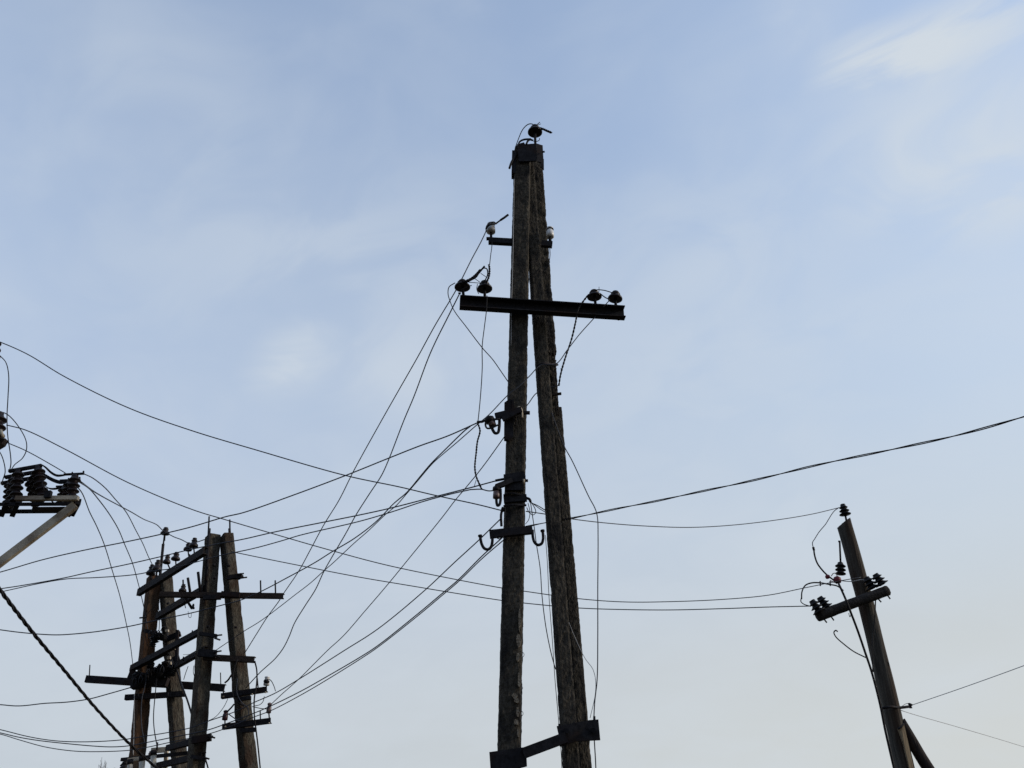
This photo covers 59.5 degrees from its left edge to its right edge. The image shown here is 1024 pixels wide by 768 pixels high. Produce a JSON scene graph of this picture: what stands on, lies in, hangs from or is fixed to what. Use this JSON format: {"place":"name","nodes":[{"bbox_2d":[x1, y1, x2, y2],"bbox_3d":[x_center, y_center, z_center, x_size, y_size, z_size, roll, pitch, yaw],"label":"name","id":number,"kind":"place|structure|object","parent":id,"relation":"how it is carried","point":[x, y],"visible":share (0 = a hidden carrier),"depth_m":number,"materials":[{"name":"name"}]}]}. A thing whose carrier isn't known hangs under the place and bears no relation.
{"place":"outdoors","nodes":[
{"label":"outdoors","id":0,"kind":"place"},
{"bbox_2d":[0,0,1023,767],"label":"sky","id":1,"kind":"structure","parent":0,"point":[247,223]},
{"bbox_3d":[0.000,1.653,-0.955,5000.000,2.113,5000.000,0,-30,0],"label":"ground","id":2,"kind":"structure","parent":0,"visible":0},
{"bbox_2d":[0,343,84,567],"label":"switch frame","id":3,"kind":"object","parent":2,"relation":"on","point":[39,492],"visible":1,"depth_m":9.72,"materials":[{"name":"metal"}]},
{"bbox_2d":[7,442,64,472],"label":"overhead wire","id":4,"kind":"object","parent":3,"relation":"attached to","point":[37,456],"visible":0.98,"depth_m":9.94,"materials":[{"name":"black metal"}]},
{"bbox_2d":[78,488,132,663],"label":"overhead wire","id":5,"kind":"object","parent":3,"relation":"attached to","point":[111,569],"visible":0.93,"depth_m":12.46,"materials":[{"name":"black metal"}]},
{"bbox_2d":[79,482,147,628],"bbox_3d":[-5.550,2.415,12.754,0.265,0.697,6.160,7,-31,-12],"label":"overhead wire","id":6,"kind":"object","parent":3,"relation":"attached to","point":[122,539],"visible":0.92,"depth_m":12.85,"materials":[{"name":"black metal"}]},
{"bbox_2d":[84,474,152,565],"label":"overhead wire","id":7,"kind":"object","parent":3,"relation":"attached to","point":[124,510],"visible":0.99,"depth_m":12.42,"materials":[{"name":"black metal"}]},
{"bbox_2d":[84,516,284,767],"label":"pole structure","id":8,"kind":"object","parent":2,"relation":"on","point":[144,678],"visible":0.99,"depth_m":13.69,"materials":[{"name":"brown wood"}]},
{"bbox_2d":[0,687,129,705],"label":"overhead wire","id":9,"kind":"object","parent":8,"relation":"attached to","point":[65,702],"visible":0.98,"depth_m":14.89,"materials":[{"name":"black metal"}]},
{"bbox_2d":[0,587,157,767],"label":"bundled cable","id":10,"kind":"object","parent":8,"relation":"attached to","point":[36,637],"visible":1,"depth_m":9.12,"materials":[{"name":"black rubber"}]},
{"bbox_2d":[81,481,204,542],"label":"overhead wire","id":11,"kind":"object","parent":8,"relation":"attached to","point":[135,514],"visible":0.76,"depth_m":13.72,"materials":[{"name":"black metal"}]},
{"bbox_2d":[448,122,625,767],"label":"power pole","id":12,"kind":"object","parent":2,"relation":"on","point":[530,242],"visible":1,"depth_m":9.36,"materials":[{"name":"wood"}]},
{"bbox_2d":[0,426,470,634],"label":"overhead wire","id":13,"kind":"object","parent":12,"relation":"attached to","point":[273,584],"visible":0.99,"depth_m":12.09,"materials":[{"name":"black metal"}]},
{"bbox_2d":[4,489,469,591],"bbox_3d":[-18.105,3.380,17.283,39.030,4.303,0.718,-13,-32,21],"label":"overhead wire","id":14,"kind":"object","parent":12,"relation":"attached to","point":[247,549],"visible":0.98,"depth_m":10.57,"materials":[{"name":"black metal"}]},
{"bbox_2d":[0,422,476,572],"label":"overhead wire","id":15,"kind":"object","parent":12,"relation":"attached to","point":[248,510],"visible":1,"depth_m":10.82,"materials":[{"name":"black metal"}]},
{"bbox_2d":[1,481,494,588],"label":"overhead wire","id":16,"kind":"object","parent":12,"relation":"attached to","point":[256,536],"visible":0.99,"depth_m":10.65,"materials":[{"name":"black metal"}]},
{"bbox_2d":[0,342,500,510],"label":"overhead wire","id":17,"kind":"object","parent":12,"relation":"attached to","point":[252,448],"visible":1,"depth_m":9.64,"materials":[{"name":"black metal"}]},
{"bbox_2d":[0,538,501,746],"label":"overhead wire","id":18,"kind":"object","parent":12,"relation":"attached to","point":[281,700],"visible":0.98,"depth_m":12.01,"materials":[{"name":"black metal"}]},
{"bbox_2d":[0,518,501,741],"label":"overhead wire","id":19,"kind":"object","parent":12,"relation":"attached to","point":[289,684],"visible":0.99,"depth_m":11.65,"materials":[{"name":"black metal"}]},
{"bbox_2d":[0,539,504,751],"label":"overhead wire","id":20,"kind":"object","parent":12,"relation":"hanging from","point":[295,697],"visible":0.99,"depth_m":11.74,"materials":[{"name":"black metal"}]},
{"bbox_2d":[246,292,460,687],"bbox_3d":[-2.082,1.697,11.581,0.299,3.358,5.956,18,-34,-28],"label":"overhead wire","id":21,"kind":"object","parent":12,"relation":"attached to","point":[370,491],"visible":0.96,"depth_m":11.51,"materials":[{"name":"black metal"}]},
{"bbox_2d":[244,231,485,653],"bbox_3d":[-2.189,1.005,11.936,0.301,3.936,6.007,20,-36,-31],"label":"overhead wire","id":22,"kind":"object","parent":12,"relation":"attached to","point":[372,436],"visible":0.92,"depth_m":11.62,"materials":[{"name":"black metal"}]},
{"bbox_2d":[216,316,595,649],"bbox_3d":[-1.976,1.384,11.320,7.092,2.639,0.908,-24,-38,35],"label":"overhead wire","id":23,"kind":"object","parent":12,"relation":"attached to","point":[419,478],"visible":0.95,"depth_m":10.25,"materials":[{"name":"black metal"}]},
{"bbox_2d":[269,385,557,705],"bbox_3d":[-1.584,2.196,11.196,0.465,2.688,5.865,24,-38,-35],"label":"overhead wire","id":24,"kind":"object","parent":12,"relation":"attached to","point":[408,558],"visible":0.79,"depth_m":11.02,"materials":[{"name":"black metal"}]},
{"bbox_2d":[527,416,1023,525],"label":"bundled cable","id":25,"kind":"object","parent":12,"relation":"attached to","point":[910,445],"visible":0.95,"depth_m":7.88,"materials":[{"name":"black rubber"}]},
{"bbox_2d":[800,503,934,767],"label":"wooden pole","id":26,"kind":"object","parent":2,"relation":"on","point":[903,743],"visible":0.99,"depth_m":12.78,"materials":[{"name":"brown wood"}]},
{"bbox_2d":[6,425,860,602],"bbox_3d":[-0.316,2.014,11.525,11.453,1.195,0.304,10,-32,-17],"label":"overhead wire","id":27,"kind":"object","parent":26,"relation":"attached to","point":[394,566],"visible":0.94,"depth_m":11.01,"materials":[{"name":"black metal"}]},
{"bbox_2d":[232,551,809,609],"bbox_3d":[-0.038,2.896,13.345,8.620,1.052,0.023,-2,-30,3],"label":"overhead wire","id":28,"kind":"object","parent":26,"relation":"attached to","point":[524,603],"visible":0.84,"depth_m":13.16,"materials":[{"name":"black metal"}]},
{"bbox_2d":[526,507,839,527],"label":"overhead wire","id":29,"kind":"object","parent":26,"relation":"attached to","point":[688,527],"visible":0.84,"depth_m":11.48,"materials":[{"name":"black metal"}]},
{"bbox_2d":[901,710,1023,746],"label":"overhead wire","id":30,"kind":"object","parent":26,"relation":"attached to","point":[959,727],"visible":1,"depth_m":14.69,"materials":[{"name":"metal"}]},
{"bbox_2d":[913,665,1023,704],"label":"overhead wire","id":31,"kind":"object","parent":26,"relation":"attached to","point":[969,685],"visible":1,"depth_m":11.35,"materials":[{"name":"metal"}]}
]}

